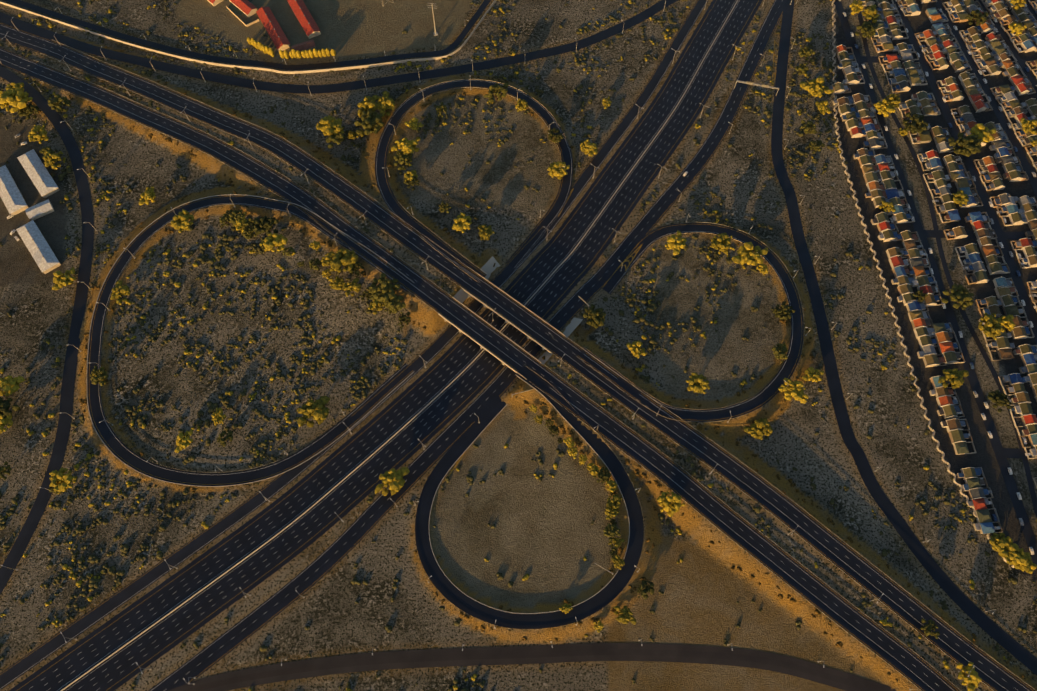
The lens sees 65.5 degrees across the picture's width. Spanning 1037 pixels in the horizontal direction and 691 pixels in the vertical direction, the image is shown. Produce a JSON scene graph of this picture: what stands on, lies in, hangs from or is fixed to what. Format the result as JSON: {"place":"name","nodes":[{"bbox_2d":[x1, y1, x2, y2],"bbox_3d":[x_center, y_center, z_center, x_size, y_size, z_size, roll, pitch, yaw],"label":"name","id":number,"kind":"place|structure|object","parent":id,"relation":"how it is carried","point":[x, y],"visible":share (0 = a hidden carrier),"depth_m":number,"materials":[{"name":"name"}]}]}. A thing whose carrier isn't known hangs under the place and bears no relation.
{"place":"outdoors","nodes":[
{"label":"outdoors","id":0,"kind":"place"},
{"bbox_2d":[0,0,1036,690],"bbox_3d":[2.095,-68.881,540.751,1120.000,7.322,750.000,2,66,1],"label":"terrain","id":1,"kind":"structure","parent":0,"point":[546,534],"depth_m":507.92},
{"bbox_2d":[0,461,11,479],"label":"tree","id":2,"kind":"object","parent":1,"relation":"on","point":[3,469],"visible":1,"depth_m":476.29,"materials":[{"name":"green plant"}]},
{"bbox_2d":[0,413,12,433],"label":"tree","id":3,"kind":"object","parent":1,"relation":"on","point":[6,421],"visible":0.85,"depth_m":485.00,"materials":[{"name":"green plant"}]},
{"bbox_2d":[0,397,19,417],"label":"tree","id":4,"kind":"object","parent":1,"relation":"on","point":[5,412],"visible":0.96,"depth_m":486.19,"materials":[{"name":"green plant"}]},
{"bbox_2d":[0,376,24,396],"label":"tree","id":5,"kind":"object","parent":1,"relation":"on","point":[9,385],"visible":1,"depth_m":495.26,"materials":[{"name":"green plant"}]},
{"bbox_2d":[0,87,32,112],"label":"tree","id":6,"kind":"object","parent":1,"relation":"on","point":[17,99],"visible":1,"depth_m":577.07,"materials":[{"name":"yellow plant"}]},
{"bbox_2d":[17,104,38,118],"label":"tree","id":7,"kind":"object","parent":1,"relation":"on","point":[28,109],"visible":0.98,"depth_m":581.90,"materials":[{"name":"green plant"}]},
{"bbox_2d":[28,124,48,143],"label":"tree","id":8,"kind":"object","parent":1,"relation":"on","point":[33,135],"visible":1,"depth_m":572.27,"materials":[{"name":"green plant"}]},
{"bbox_2d":[43,150,61,168],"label":"tree","id":9,"kind":"object","parent":1,"relation":"on","point":[50,158],"visible":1,"depth_m":564.23,"materials":[{"name":"green plant"}]},
{"bbox_2d":[48,94,70,111],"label":"tree","id":10,"kind":"object","parent":1,"relation":"on","point":[55,103],"visible":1,"depth_m":583.78,"materials":[{"name":"green plant"}]},
{"bbox_2d":[49,468,75,493],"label":"tree","id":11,"kind":"object","parent":1,"relation":"on","point":[60,480],"visible":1,"depth_m":469.12,"materials":[{"name":"green plant"}]},
{"bbox_2d":[52,267,75,289],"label":"tree","id":12,"kind":"object","parent":1,"relation":"on","point":[60,279],"visible":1,"depth_m":524.84,"materials":[{"name":"yellow plant"}]},
{"bbox_2d":[90,365,107,385],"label":"tree","id":13,"kind":"object","parent":1,"relation":"on","point":[101,374],"visible":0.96,"depth_m":493.41,"materials":[{"name":"green plant"}]},
{"bbox_2d":[110,280,129,304],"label":"tree","id":14,"kind":"object","parent":1,"relation":"on","point":[119,290],"visible":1,"depth_m":520.53,"materials":[{"name":"green plant"}]},
{"bbox_2d":[138,186,155,204],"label":"tree","id":15,"kind":"object","parent":1,"relation":"on","point":[147,195],"visible":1,"depth_m":550.49,"materials":[{"name":"green plant"}]},
{"bbox_2d":[171,209,193,232],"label":"tree","id":16,"kind":"object","parent":1,"relation":"on","point":[180,222],"visible":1,"depth_m":538.33,"materials":[{"name":"green plant"}]},
{"bbox_2d":[175,429,192,452],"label":"tree","id":17,"kind":"object","parent":1,"relation":"on","point":[182,441],"visible":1,"depth_m":481.92,"materials":[{"name":"yellow plant"}]},
{"bbox_2d":[211,407,225,425],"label":"tree","id":18,"kind":"object","parent":1,"relation":"on","point":[217,416],"visible":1,"depth_m":487.70,"materials":[{"name":"green plant"}]},
{"bbox_2d":[217,430,232,446],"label":"tree","id":19,"kind":"object","parent":1,"relation":"on","point":[229,436],"visible":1,"depth_m":482.70,"materials":[{"name":"green plant"}]},
{"bbox_2d":[229,209,248,224],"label":"tree","id":20,"kind":"object","parent":1,"relation":"on","point":[234,215],"visible":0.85,"depth_m":542.08,"materials":[{"name":"green plant"}]},
{"bbox_2d":[252,216,278,235],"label":"tree","id":21,"kind":"object","parent":1,"relation":"on","point":[264,224],"visible":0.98,"depth_m":534.84,"materials":[{"name":"green plant"}]},
{"bbox_2d":[259,233,287,251],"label":"tree","id":22,"kind":"object","parent":1,"relation":"on","point":[271,240],"visible":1,"depth_m":531.32,"materials":[{"name":"yellow plant"}]},
{"bbox_2d":[247,37,335,58],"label":"cypress","id":23,"kind":"object","parent":1,"relation":"on","point":[293,53],"visible":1,"depth_m":606.34,"materials":[{"name":"yellow plant"}]},
{"bbox_2d":[297,396,329,426],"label":"tree","id":24,"kind":"object","parent":1,"relation":"on","point":[318,410],"visible":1,"depth_m":485.47,"materials":[{"name":"green plant"}]},
{"bbox_2d":[321,251,337,265],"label":"tree","id":25,"kind":"object","parent":1,"relation":"on","point":[330,254],"visible":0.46,"depth_m":527.58,"materials":[{"name":"green plant"}]},
{"bbox_2d":[316,115,343,136],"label":"tree","id":26,"kind":"object","parent":1,"relation":"on","point":[328,127],"visible":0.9,"depth_m":572.10,"materials":[{"name":"yellow plant"}]},
{"bbox_2d":[326,126,344,147],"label":"tree","id":27,"kind":"object","parent":1,"relation":"on","point":[335,138],"visible":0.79,"depth_m":569.15,"materials":[{"name":"green plant"}]},
{"bbox_2d":[328,276,346,289],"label":"tree","id":28,"kind":"object","parent":1,"relation":"on","point":[338,283],"visible":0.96,"depth_m":520.95,"materials":[{"name":"green plant"}]},
{"bbox_2d":[326,248,357,272],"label":"tree","id":29,"kind":"object","parent":1,"relation":"on","point":[345,257],"visible":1,"depth_m":521.88,"materials":[{"name":"green plant"}]},
{"bbox_2d":[342,278,360,296],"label":"tree","id":30,"kind":"object","parent":1,"relation":"on","point":[353,285],"visible":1,"depth_m":518.88,"materials":[{"name":"green plant"}]},
{"bbox_2d":[348,261,363,275],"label":"tree","id":31,"kind":"object","parent":1,"relation":"on","point":[355,269],"visible":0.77,"depth_m":526.21,"materials":[{"name":"green plant"}]},
{"bbox_2d":[357,95,378,115],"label":"tree","id":32,"kind":"object","parent":1,"relation":"on","point":[367,103],"visible":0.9,"depth_m":579.67,"materials":[{"name":"plant"}]},
{"bbox_2d":[354,109,383,134],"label":"tree","id":33,"kind":"object","parent":1,"relation":"on","point":[370,118],"visible":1,"depth_m":572.03,"materials":[{"name":"green plant"}]},
{"bbox_2d":[368,299,383,314],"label":"tree","id":34,"kind":"object","parent":1,"relation":"on","point":[373,304],"visible":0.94,"depth_m":514.53,"materials":[{"name":"green plant"}]},
{"bbox_2d":[368,273,399,301],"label":"tree","id":35,"kind":"object","parent":1,"relation":"on","point":[385,286],"visible":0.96,"depth_m":516.07,"materials":[{"name":"green plant"}]},
{"bbox_2d":[376,91,394,117],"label":"tree","id":36,"kind":"object","parent":1,"relation":"on","point":[390,103],"visible":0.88,"depth_m":579.38,"materials":[{"name":"green plant"}]},
{"bbox_2d":[375,467,409,495],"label":"tree","id":37,"kind":"object","parent":1,"relation":"on","point":[394,479],"visible":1,"depth_m":469.70,"materials":[{"name":"green plant"}]},
{"bbox_2d":[387,295,405,312],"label":"tree","id":38,"kind":"object","parent":1,"relation":"on","point":[395,305],"visible":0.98,"depth_m":513.28,"materials":[{"name":"green plant"}]},
{"bbox_2d":[394,152,411,169],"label":"tree","id":39,"kind":"object","parent":1,"relation":"on","point":[400,157],"visible":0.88,"depth_m":560.03,"materials":[{"name":"green plant"}]},
{"bbox_2d":[397,312,410,327],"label":"tree","id":40,"kind":"object","parent":1,"relation":"on","point":[402,317],"visible":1,"depth_m":513.43,"materials":[{"name":"green plant"}]},
{"bbox_2d":[391,138,417,154],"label":"tree","id":41,"kind":"object","parent":1,"relation":"on","point":[406,145],"visible":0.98,"depth_m":562.02,"materials":[{"name":"yellow plant"}]},
{"bbox_2d":[404,117,423,129],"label":"tree","id":42,"kind":"object","parent":1,"relation":"on","point":[412,124],"visible":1,"depth_m":575.67,"materials":[{"name":"green plant"}]},
{"bbox_2d":[435,102,446,117],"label":"tree","id":43,"kind":"object","parent":1,"relation":"on","point":[439,108],"visible":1,"depth_m":580.46,"materials":[{"name":"green plant"}]},
{"bbox_2d":[452,212,471,232],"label":"tree","id":44,"kind":"object","parent":1,"relation":"on","point":[462,223],"visible":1,"depth_m":538.11,"materials":[{"name":"yellow plant"}]},
{"bbox_2d":[478,224,494,239],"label":"tree","id":45,"kind":"object","parent":1,"relation":"on","point":[485,232],"visible":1,"depth_m":539.08,"materials":[{"name":"green plant"}]},
{"bbox_2d":[484,83,508,102],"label":"tree","id":46,"kind":"object","parent":1,"relation":"on","point":[496,89],"visible":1,"depth_m":583.37,"materials":[{"name":"green plant"}]},
{"bbox_2d":[0,0,1006,690],"bbox_3d":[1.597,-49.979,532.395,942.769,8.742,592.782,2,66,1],"label":"yellow bushes","id":47,"kind":"object","parent":1,"relation":"on","point":[286,416],"visible":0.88,"depth_m":516.94,"materials":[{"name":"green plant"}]},
{"bbox_2d":[0,0,1013,690],"bbox_3d":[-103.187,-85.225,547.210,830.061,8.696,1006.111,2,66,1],"label":"concrete","id":48,"kind":"object","parent":1,"relation":"on","point":[488,280],"visible":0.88,"depth_m":531.27,"materials":[{"name":"beige"}]},
{"bbox_2d":[0,0,1033,690],"bbox_3d":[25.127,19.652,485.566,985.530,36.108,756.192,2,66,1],"label":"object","id":49,"kind":"object","parent":1,"relation":"on","point":[488,268],"visible":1,"depth_m":516.27,"materials":[{"name":"grey"}]},
{"bbox_2d":[0,0,1036,533],"bbox_3d":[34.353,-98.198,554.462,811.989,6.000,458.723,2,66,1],"label":"buildings","id":50,"kind":"structure","parent":1,"relation":"on","point":[46,186],"depth_m":563.07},
{"bbox_2d":[0,0,1036,690],"bbox_3d":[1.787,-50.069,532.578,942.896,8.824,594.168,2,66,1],"label":"bushes","id":51,"kind":"object","parent":1,"relation":"on","point":[224,242],"visible":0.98,"depth_m":516.40,"materials":[{"name":"plant"}]},
{"bbox_2d":[515,98,527,111],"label":"tree","id":52,"kind":"object","parent":1,"relation":"on","point":[520,106],"visible":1,"depth_m":582.33,"materials":[{"name":"green plant"}]},
{"bbox_2d":[39,46,1025,681],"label":"dry bushes","id":53,"kind":"object","parent":1,"relation":"on","point":[627,462],"visible":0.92,"depth_m":494.31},
{"bbox_2d":[545,127,563,142],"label":"tree","id":54,"kind":"object","parent":1,"relation":"on","point":[552,135],"visible":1,"depth_m":571.49,"materials":[{"name":"green plant"}]},
{"bbox_2d":[547,161,568,179],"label":"tree","id":55,"kind":"object","parent":1,"relation":"on","point":[554,168],"visible":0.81,"depth_m":560.55,"materials":[{"name":"yellow plant"}]},
{"bbox_2d":[580,139,594,155],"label":"tree","id":56,"kind":"object","parent":1,"relation":"on","point":[588,145],"visible":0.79,"depth_m":567.63,"materials":[{"name":"yellow plant"}]},
{"bbox_2d":[583,304,605,327],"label":"tree","id":57,"kind":"object","parent":1,"relation":"on","point":[597,317],"visible":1,"depth_m":513.23,"materials":[{"name":"green plant"}]},
{"bbox_2d":[593,467,610,483],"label":"tree","id":58,"kind":"object","parent":1,"relation":"on","point":[604,474],"visible":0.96,"depth_m":471.10,"materials":[{"name":"green plant"}]},
{"bbox_2d":[603,524,620,540],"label":"tree","id":59,"kind":"object","parent":1,"relation":"on","point":[610,531],"visible":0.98,"depth_m":458.81,"materials":[{"name":"green plant"}]},
{"bbox_2d":[605,504,618,519],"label":"tree","id":60,"kind":"object","parent":1,"relation":"on","point":[609,513],"visible":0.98,"depth_m":463.06,"materials":[{"name":"green plant"}]},
{"bbox_2d":[606,494,622,509],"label":"tree","id":61,"kind":"object","parent":1,"relation":"on","point":[616,499],"visible":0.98,"depth_m":465.43,"materials":[{"name":"green plant"}]},
{"bbox_2d":[611,554,624,569],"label":"tree","id":62,"kind":"object","parent":1,"relation":"on","point":[617,560],"visible":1,"depth_m":451.12,"materials":[{"name":"green plant"}]},
{"bbox_2d":[613,606,636,624],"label":"tree","id":63,"kind":"object","parent":1,"relation":"on","point":[625,616],"visible":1,"depth_m":442.13,"materials":[{"name":"green plant"}]},
{"bbox_2d":[626,340,646,358],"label":"tree","id":64,"kind":"object","parent":1,"relation":"on","point":[634,347],"visible":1,"depth_m":501.26,"materials":[{"name":"yellow plant"}]},
{"bbox_2d":[637,580,653,598],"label":"tree","id":65,"kind":"object","parent":1,"relation":"on","point":[647,589],"visible":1,"depth_m":447.04,"materials":[{"name":"green plant"}]},
{"bbox_2d":[656,491,684,516],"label":"tree","id":66,"kind":"object","parent":1,"relation":"on","point":[664,500],"visible":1,"depth_m":459.94,"materials":[{"name":"yellow plant"}]},
{"bbox_2d":[667,230,686,254],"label":"tree","id":67,"kind":"object","parent":1,"relation":"on","point":[678,245],"visible":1,"depth_m":535.64,"materials":[{"name":"yellow plant"}]},
{"bbox_2d":[686,373,709,393],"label":"tree","id":68,"kind":"object","parent":1,"relation":"on","point":[696,378],"visible":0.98,"depth_m":491.00,"materials":[{"name":"yellow plant"}]},
{"bbox_2d":[711,233,732,254],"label":"tree","id":69,"kind":"object","parent":1,"relation":"on","point":[722,243],"visible":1,"depth_m":533.67,"materials":[{"name":"yellow plant"}]},
{"bbox_2d":[732,242,767,265],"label":"tree","id":70,"kind":"object","parent":1,"relation":"on","point":[748,256],"visible":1,"depth_m":529.41,"materials":[{"name":"yellow plant"}]},
{"bbox_2d":[744,423,771,439],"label":"tree","id":71,"kind":"object","parent":1,"relation":"on","point":[750,430],"visible":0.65,"depth_m":484.64,"materials":[{"name":"yellow plant"}]},
{"bbox_2d":[754,418,772,435],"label":"tree","id":72,"kind":"object","parent":1,"relation":"on","point":[764,424],"visible":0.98,"depth_m":483.31,"materials":[{"name":"yellow plant"}]},
{"bbox_2d":[771,343,787,362],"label":"tree","id":73,"kind":"object","parent":1,"relation":"on","point":[780,349],"visible":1,"depth_m":501.75,"materials":[{"name":"green plant"}]},
{"bbox_2d":[773,301,794,319],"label":"tree","id":74,"kind":"object","parent":1,"relation":"on","point":[784,312],"visible":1,"depth_m":514.51,"materials":[{"name":"green plant"}]},
{"bbox_2d":[778,378,808,403],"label":"tree","id":75,"kind":"object","parent":1,"relation":"on","point":[797,394],"visible":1,"depth_m":488.81,"materials":[{"name":"yellow plant"}]},
{"bbox_2d":[798,46,815,61],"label":"tree","id":76,"kind":"object","parent":1,"relation":"on","point":[806,51],"visible":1,"depth_m":604.22,"materials":[{"name":"green plant"}]},
{"bbox_2d":[800,120,816,133],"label":"tree","id":77,"kind":"object","parent":1,"relation":"on","point":[807,126],"visible":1,"depth_m":576.19,"materials":[{"name":"green plant"}]},
{"bbox_2d":[802,367,823,381],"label":"tree","id":78,"kind":"object","parent":1,"relation":"on","point":[809,373],"visible":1,"depth_m":500.08,"materials":[{"name":"yellow plant"}]},
{"bbox_2d":[800,76,833,97],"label":"tree","id":79,"kind":"object","parent":1,"relation":"on","point":[814,87],"visible":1,"depth_m":586.48,"materials":[{"name":"yellow plant"}]},
{"bbox_2d":[809,140,824,152],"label":"tree","id":80,"kind":"object","parent":1,"relation":"on","point":[819,143],"visible":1,"depth_m":571.06,"materials":[{"name":"green plant"}]},
{"bbox_2d":[815,100,831,114],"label":"tree","id":81,"kind":"object","parent":1,"relation":"on","point":[822,106],"visible":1,"depth_m":584.94,"materials":[{"name":"yellow plant"}]},
{"bbox_2d":[849,0,863,14],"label":"tree","id":82,"kind":"object","parent":1,"relation":"on","point":[856,7],"visible":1,"depth_m":620.96,"materials":[{"name":"yellow plant"}]},
{"bbox_2d":[855,21,876,38],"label":"tree","id":83,"kind":"object","parent":1,"relation":"on","point":[866,29],"visible":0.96,"depth_m":613.02,"materials":[{"name":"green plant"}]},
{"bbox_2d":[862,5,879,22],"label":"tree","id":84,"kind":"object","parent":1,"relation":"on","point":[868,14],"visible":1,"depth_m":620.10,"materials":[{"name":"yellow plant"}]},
{"bbox_2d":[874,98,895,116],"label":"tree","id":85,"kind":"object","parent":1,"relation":"on","point":[882,108],"visible":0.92,"depth_m":581.31,"materials":[{"name":"yellow plant"}]},
{"bbox_2d":[879,200,895,211],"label":"tree","id":86,"kind":"object","parent":1,"relation":"on","point":[890,207],"visible":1,"depth_m":550.19,"materials":[{"name":"yellow plant"}]},
{"bbox_2d":[885,94,900,107],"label":"tree","id":87,"kind":"object","parent":1,"relation":"on","point":[894,99],"visible":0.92,"depth_m":583.39,"materials":[{"name":"green plant"}]},
{"bbox_2d":[903,112,927,133],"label":"tree","id":88,"kind":"object","parent":1,"relation":"on","point":[915,126],"visible":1,"depth_m":575.25,"materials":[{"name":"green plant"}]},
{"bbox_2d":[920,619,939,638],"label":"tree","id":89,"kind":"object","parent":1,"relation":"on","point":[929,627],"visible":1,"depth_m":435.66,"materials":[{"name":"green plant"}]},
{"bbox_2d":[834,0,1036,570],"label":"streets","id":90,"kind":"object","parent":1,"relation":"on","point":[1002,454],"visible":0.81,"depth_m":553.43,"materials":[{"name":"asphalt"}]},
{"bbox_2d":[938,368,968,388],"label":"tree","id":91,"kind":"object","parent":1,"relation":"on","point":[954,376],"visible":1,"depth_m":497.10,"materials":[{"name":"yellow plant"}]},
{"bbox_2d":[941,284,973,309],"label":"tree","id":92,"kind":"object","parent":1,"relation":"on","point":[962,295],"visible":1,"depth_m":519.53,"materials":[{"name":"green plant"}]},
{"bbox_2d":[952,190,968,206],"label":"tree","id":93,"kind":"object","parent":1,"relation":"on","point":[958,196],"visible":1,"depth_m":552.58,"materials":[{"name":"yellow plant"}]},
{"bbox_2d":[948,132,982,156],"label":"tree","id":94,"kind":"object","parent":1,"relation":"on","point":[970,145],"visible":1,"depth_m":565.34,"materials":[{"name":"green plant"}]},
{"bbox_2d":[956,662,981,690],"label":"tree","id":95,"kind":"object","parent":1,"relation":"on","point":[973,680],"visible":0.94,"depth_m":423.39,"materials":[{"name":"yellow plant"}]},
{"bbox_2d":[965,9,988,25],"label":"tree","id":96,"kind":"object","parent":1,"relation":"on","point":[977,15],"visible":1,"depth_m":618.55,"materials":[{"name":"green plant"}]},
{"bbox_2d":[968,123,995,141],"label":"tree","id":97,"kind":"object","parent":1,"relation":"on","point":[980,130],"visible":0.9,"depth_m":572.96,"materials":[{"name":"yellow plant"}]},
{"bbox_2d":[978,313,1002,340],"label":"tree","id":98,"kind":"object","parent":1,"relation":"on","point":[992,327],"visible":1,"depth_m":508.38,"materials":[{"name":"yellow plant"}]},
{"bbox_2d":[987,390,1011,412],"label":"tree","id":99,"kind":"object","parent":1,"relation":"on","point":[997,398],"visible":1,"depth_m":491.61,"materials":[{"name":"green plant"}]},
{"bbox_2d":[989,532,1010,548],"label":"tree","id":100,"kind":"object","parent":1,"relation":"on","point":[994,541],"visible":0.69,"depth_m":456.75,"materials":[{"name":"green plant"}]},
{"bbox_2d":[992,536,1018,563],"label":"tree","id":101,"kind":"object","parent":1,"relation":"on","point":[1011,554],"visible":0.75,"depth_m":454.12,"materials":[{"name":"yellow plant"}]},
{"bbox_2d":[997,315,1015,331],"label":"tree","id":102,"kind":"object","parent":1,"relation":"on","point":[1007,322],"visible":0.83,"depth_m":513.18,"materials":[{"name":"yellow plant"}]},
{"bbox_2d":[1008,22,1026,35],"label":"tree","id":103,"kind":"object","parent":1,"relation":"on","point":[1018,28],"visible":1,"depth_m":612.52,"materials":[{"name":"yellow plant"}]},
{"bbox_2d":[1009,543,1036,573],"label":"tree","id":104,"kind":"object","parent":1,"relation":"on","point":[1022,561],"visible":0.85,"depth_m":451.51,"materials":[{"name":"yellow plant"}]},
{"bbox_2d":[1020,118,1036,134],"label":"tree","id":105,"kind":"object","parent":1,"relation":"on","point":[1028,125],"visible":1,"depth_m":576.03,"materials":[{"name":"yellow plant"}]},
{"bbox_2d":[0,0,1036,690],"bbox_3d":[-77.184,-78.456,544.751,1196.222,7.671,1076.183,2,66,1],"label":"roads","id":106,"kind":"structure","parent":0,"point":[462,432],"depth_m":493.42,"materials":[{"name":"asphalt"}]},
{"bbox_2d":[0,0,1031,690],"bbox_3d":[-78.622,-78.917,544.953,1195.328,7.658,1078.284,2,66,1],"label":"road markings","id":107,"kind":"object","parent":106,"relation":"on","point":[474,356],"visible":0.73,"depth_m":503.95,"materials":[{"name":"grey paint"}]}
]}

